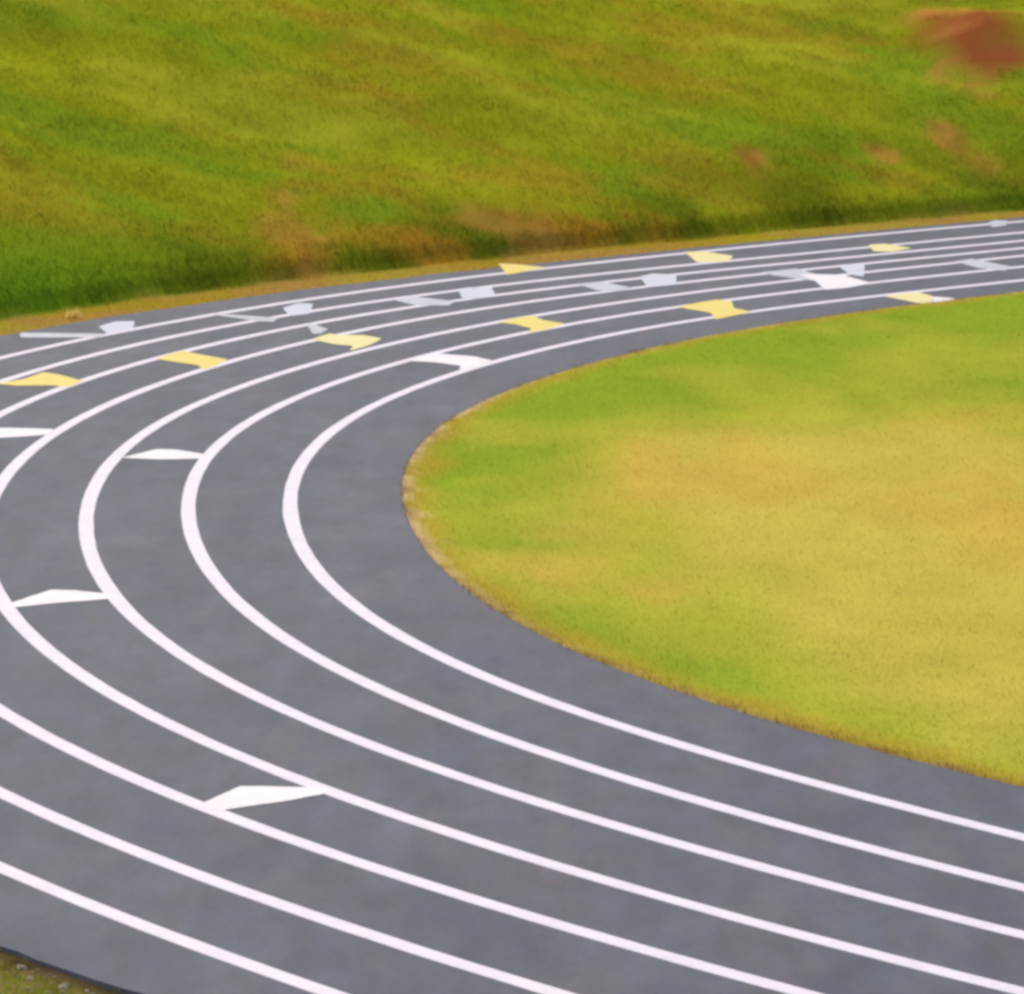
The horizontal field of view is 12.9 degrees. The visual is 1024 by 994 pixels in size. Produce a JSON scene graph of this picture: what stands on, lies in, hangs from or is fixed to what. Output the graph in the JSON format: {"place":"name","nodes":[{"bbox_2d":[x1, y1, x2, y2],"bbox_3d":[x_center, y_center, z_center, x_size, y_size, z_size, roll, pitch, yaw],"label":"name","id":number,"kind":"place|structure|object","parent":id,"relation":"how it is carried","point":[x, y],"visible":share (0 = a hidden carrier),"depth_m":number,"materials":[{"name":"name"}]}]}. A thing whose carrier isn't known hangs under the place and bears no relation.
{"place":"outdoors","nodes":[
{"label":"outdoors","id":0,"kind":"place"},
{"bbox_2d":[0,944,126,993],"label":"verge grass","id":1,"kind":"structure","parent":0,"point":[23,978],"depth_m":29.73,"materials":[{"name":"green plant"}]},
{"bbox_2d":[0,0,1023,993],"bbox_3d":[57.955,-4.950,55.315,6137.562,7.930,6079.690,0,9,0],"label":"ground","id":2,"kind":"structure","parent":0,"point":[978,45],"depth_m":81.17,"materials":[{"name":"green plant"}]},
{"bbox_2d":[0,964,94,993],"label":"gravel","id":3,"kind":"structure","parent":2,"relation":"on","point":[31,978],"depth_m":29.70,"materials":[{"name":"grey gravel"}]},
{"bbox_2d":[59,307,82,318],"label":"dry grass tuft","id":4,"kind":"object","parent":2,"relation":"on","point":[75,314],"visible":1,"depth_m":67.49,"materials":[{"name":"yellow plant"}]},
{"bbox_2d":[0,217,1023,993],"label":"track surface","id":5,"kind":"object","parent":2,"relation":"on","point":[368,549],"visible":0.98,"depth_m":37.55,"materials":[{"name":"grey rubber"}]},
{"bbox_2d":[0,428,52,437],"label":"exchange mark","id":6,"kind":"object","parent":5,"relation":"on","point":[13,432],"visible":1,"depth_m":55.23,"materials":[{"name":"white paint"}]},
{"bbox_2d":[0,372,82,386],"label":"exchange mark","id":7,"kind":"object","parent":5,"relation":"on","point":[45,379],"visible":1,"depth_m":59.99,"materials":[{"name":"yellow paint"}]},
{"bbox_2d":[3,590,110,607],"bbox_3d":[-4.354,1.000,43.757,0.777,0.005,1.074,4,10,24],"label":"exchange mark","id":8,"kind":"object","parent":5,"relation":"on","point":[53,596],"visible":1,"depth_m":43.90,"materials":[{"name":"white paint"}]},
{"bbox_2d":[20,333,104,337],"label":"start line","id":9,"kind":"object","parent":5,"relation":"on","point":[56,335],"visible":1,"depth_m":65.05,"materials":[{"name":"white paint"}]},
{"bbox_2d":[99,321,133,332],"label":"lane number","id":10,"kind":"object","parent":5,"relation":"on","point":[115,326],"visible":1,"depth_m":66.13,"materials":[{"name":"paint"}]},
{"bbox_2d":[122,449,202,459],"bbox_3d":[-4.105,-0.502,53.377,0.940,0.006,0.827,0,9,0],"label":"exchange mark","id":11,"kind":"object","parent":5,"relation":"on","point":[164,454],"visible":1,"depth_m":53.27,"materials":[{"name":"white paint"}]},
{"bbox_2d":[158,351,226,368],"bbox_3d":[-4.356,-1.883,62.232,0.793,0.006,1.970,-6,10,-31],"label":"exchange mark","id":12,"kind":"object","parent":5,"relation":"on","point":[199,360],"visible":1,"depth_m":62.26,"materials":[{"name":"yellow paint"}]},
{"bbox_2d":[212,314,277,321],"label":"start line","id":13,"kind":"object","parent":5,"relation":"on","point":[262,319],"visible":1,"depth_m":67.20,"materials":[{"name":"white paint"}]},
{"bbox_2d":[199,786,329,809],"bbox_3d":[-1.991,2.318,35.266,1.132,0.005,0.652,-6,11,-34],"label":"exchange mark","id":14,"kind":"object","parent":5,"relation":"on","point":[242,797],"visible":1,"depth_m":35.21,"materials":[{"name":"white paint"}]},
{"bbox_2d":[283,303,312,315],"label":"lane number","id":15,"kind":"object","parent":5,"relation":"on","point":[296,309],"visible":1,"depth_m":68.23,"materials":[{"name":"paint"}]},
{"bbox_2d":[307,324,327,333],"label":"exchange mark","id":16,"kind":"object","parent":5,"relation":"on","point":[314,329],"visible":1,"depth_m":65.69,"materials":[{"name":"white paint"}]},
{"bbox_2d":[313,333,380,350],"bbox_3d":[-2.353,-2.198,64.209,0.986,0.005,2.011,0,9,0],"label":"exchange mark","id":17,"kind":"object","parent":5,"relation":"on","point":[357,341],"visible":1,"depth_m":64.37,"materials":[{"name":"yellow paint"}]},
{"bbox_2d":[393,296,453,305],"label":"start line","id":18,"kind":"object","parent":5,"relation":"on","point":[412,300],"visible":1,"depth_m":69.24,"materials":[{"name":"white paint"}]},
{"bbox_2d":[411,354,491,369],"bbox_3d":[-0.781,-1.862,62.023,0.984,0.006,1.591,-6,11,-35],"label":"exchange mark","id":19,"kind":"object","parent":5,"relation":"on","point":[463,361],"visible":1,"depth_m":62.07,"materials":[{"name":"white paint"}]},
{"bbox_2d":[458,287,494,298],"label":"lane number","id":20,"kind":"object","parent":5,"relation":"on","point":[475,292],"visible":1,"depth_m":70.46,"materials":[{"name":"paint"}]},
{"bbox_2d":[0,247,1023,993],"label":"lane line","id":21,"kind":"object","parent":5,"relation":"on","point":[24,629],"visible":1,"depth_m":36.31,"materials":[{"name":"white paint"}]},
{"bbox_2d":[0,240,1023,993],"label":"lane line","id":22,"kind":"object","parent":5,"relation":"on","point":[24,724],"visible":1,"depth_m":34.11,"materials":[{"name":"white paint"}]},
{"bbox_2d":[0,231,1023,993],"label":"lane line","id":23,"kind":"object","parent":5,"relation":"on","point":[256,895],"visible":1,"depth_m":33.00,"materials":[{"name":"white paint"}]},
{"bbox_2d":[0,221,1023,993],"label":"lane line","id":24,"kind":"object","parent":5,"relation":"on","point":[162,931],"visible":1,"depth_m":31.97,"materials":[{"name":"white paint"}]},
{"bbox_2d":[499,263,546,274],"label":"exchange mark","id":25,"kind":"object","parent":5,"relation":"on","point":[508,269],"visible":1,"depth_m":73.98,"materials":[{"name":"yellow paint"}]},
{"bbox_2d":[500,316,563,332],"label":"exchange mark","id":26,"kind":"object","parent":5,"relation":"on","point":[533,323],"visible":1,"depth_m":66.35,"materials":[{"name":"yellow paint"}]},
{"bbox_2d":[78,255,1023,938],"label":"lane line","id":27,"kind":"object","parent":5,"relation":"on","point":[118,601],"visible":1,"depth_m":39.43,"materials":[{"name":"white paint"}]},
{"bbox_2d":[181,266,1023,890],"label":"lane line","id":28,"kind":"object","parent":5,"relation":"on","point":[219,582],"visible":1,"depth_m":40.69,"materials":[{"name":"white paint"}]},
{"bbox_2d":[577,282,630,291],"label":"start line","id":29,"kind":"object","parent":5,"relation":"on","point":[601,286],"visible":1,"depth_m":71.24,"materials":[{"name":"white paint"}]},
{"bbox_2d":[283,279,1023,840],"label":"lane line","id":30,"kind":"object","parent":5,"relation":"on","point":[319,573],"visible":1,"depth_m":42.59,"materials":[{"name":"white paint"}]},
{"bbox_2d":[640,274,676,286],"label":"lane number","id":31,"kind":"object","parent":5,"relation":"on","point":[653,280],"visible":1,"depth_m":72.23,"materials":[{"name":"paint"}]},
{"bbox_2d":[686,251,732,262],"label":"exchange mark","id":32,"kind":"object","parent":5,"relation":"on","point":[699,256],"visible":1,"depth_m":75.76,"materials":[{"name":"beige paint"}]},
{"bbox_2d":[680,300,749,318],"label":"exchange mark","id":33,"kind":"object","parent":5,"relation":"on","point":[718,309],"visible":1,"depth_m":68.18,"materials":[{"name":"yellow paint"}]},
{"bbox_2d":[761,269,813,280],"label":"start line","id":34,"kind":"object","parent":5,"relation":"on","point":[792,273],"visible":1,"depth_m":73.08,"materials":[{"name":"white paint"}]},
{"bbox_2d":[800,274,869,289],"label":"exchange mark","id":35,"kind":"object","parent":5,"relation":"on","point":[827,281],"visible":1,"depth_m":71.87,"materials":[{"name":"white paint"}]},
{"bbox_2d":[841,265,864,275],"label":"lane number","id":36,"kind":"object","parent":5,"relation":"on","point":[856,270],"visible":1,"depth_m":73.66,"materials":[{"name":"paint"}]},
{"bbox_2d":[869,244,910,251],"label":"exchange mark","id":37,"kind":"object","parent":5,"relation":"on","point":[883,248],"visible":1,"depth_m":77.01,"materials":[{"name":"beige paint"}]},
{"bbox_2d":[885,292,932,303],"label":"exchange mark","id":38,"kind":"object","parent":5,"relation":"on","point":[916,297],"visible":1,"depth_m":69.57,"materials":[{"name":"beige paint"}]},
{"bbox_2d":[929,297,953,301],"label":"exchange mark","id":39,"kind":"object","parent":5,"relation":"on","point":[936,299],"visible":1,"depth_m":69.29,"materials":[{"name":"white paint"}]},
{"bbox_2d":[955,259,1010,270],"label":"start line","id":40,"kind":"object","parent":5,"relation":"on","point":[981,264],"visible":1,"depth_m":74.36,"materials":[{"name":"white paint"}]},
{"bbox_2d":[988,220,1006,226],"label":"lane number","id":41,"kind":"object","parent":5,"relation":"on","point":[998,223],"visible":1,"depth_m":81.37,"materials":[{"name":"white paint"}]},
{"bbox_2d":[399,290,1023,786],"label":"infield lawn","id":42,"kind":"structure","parent":0,"point":[854,615],"depth_m":48.23,"materials":[{"name":"green plant"}]}
]}

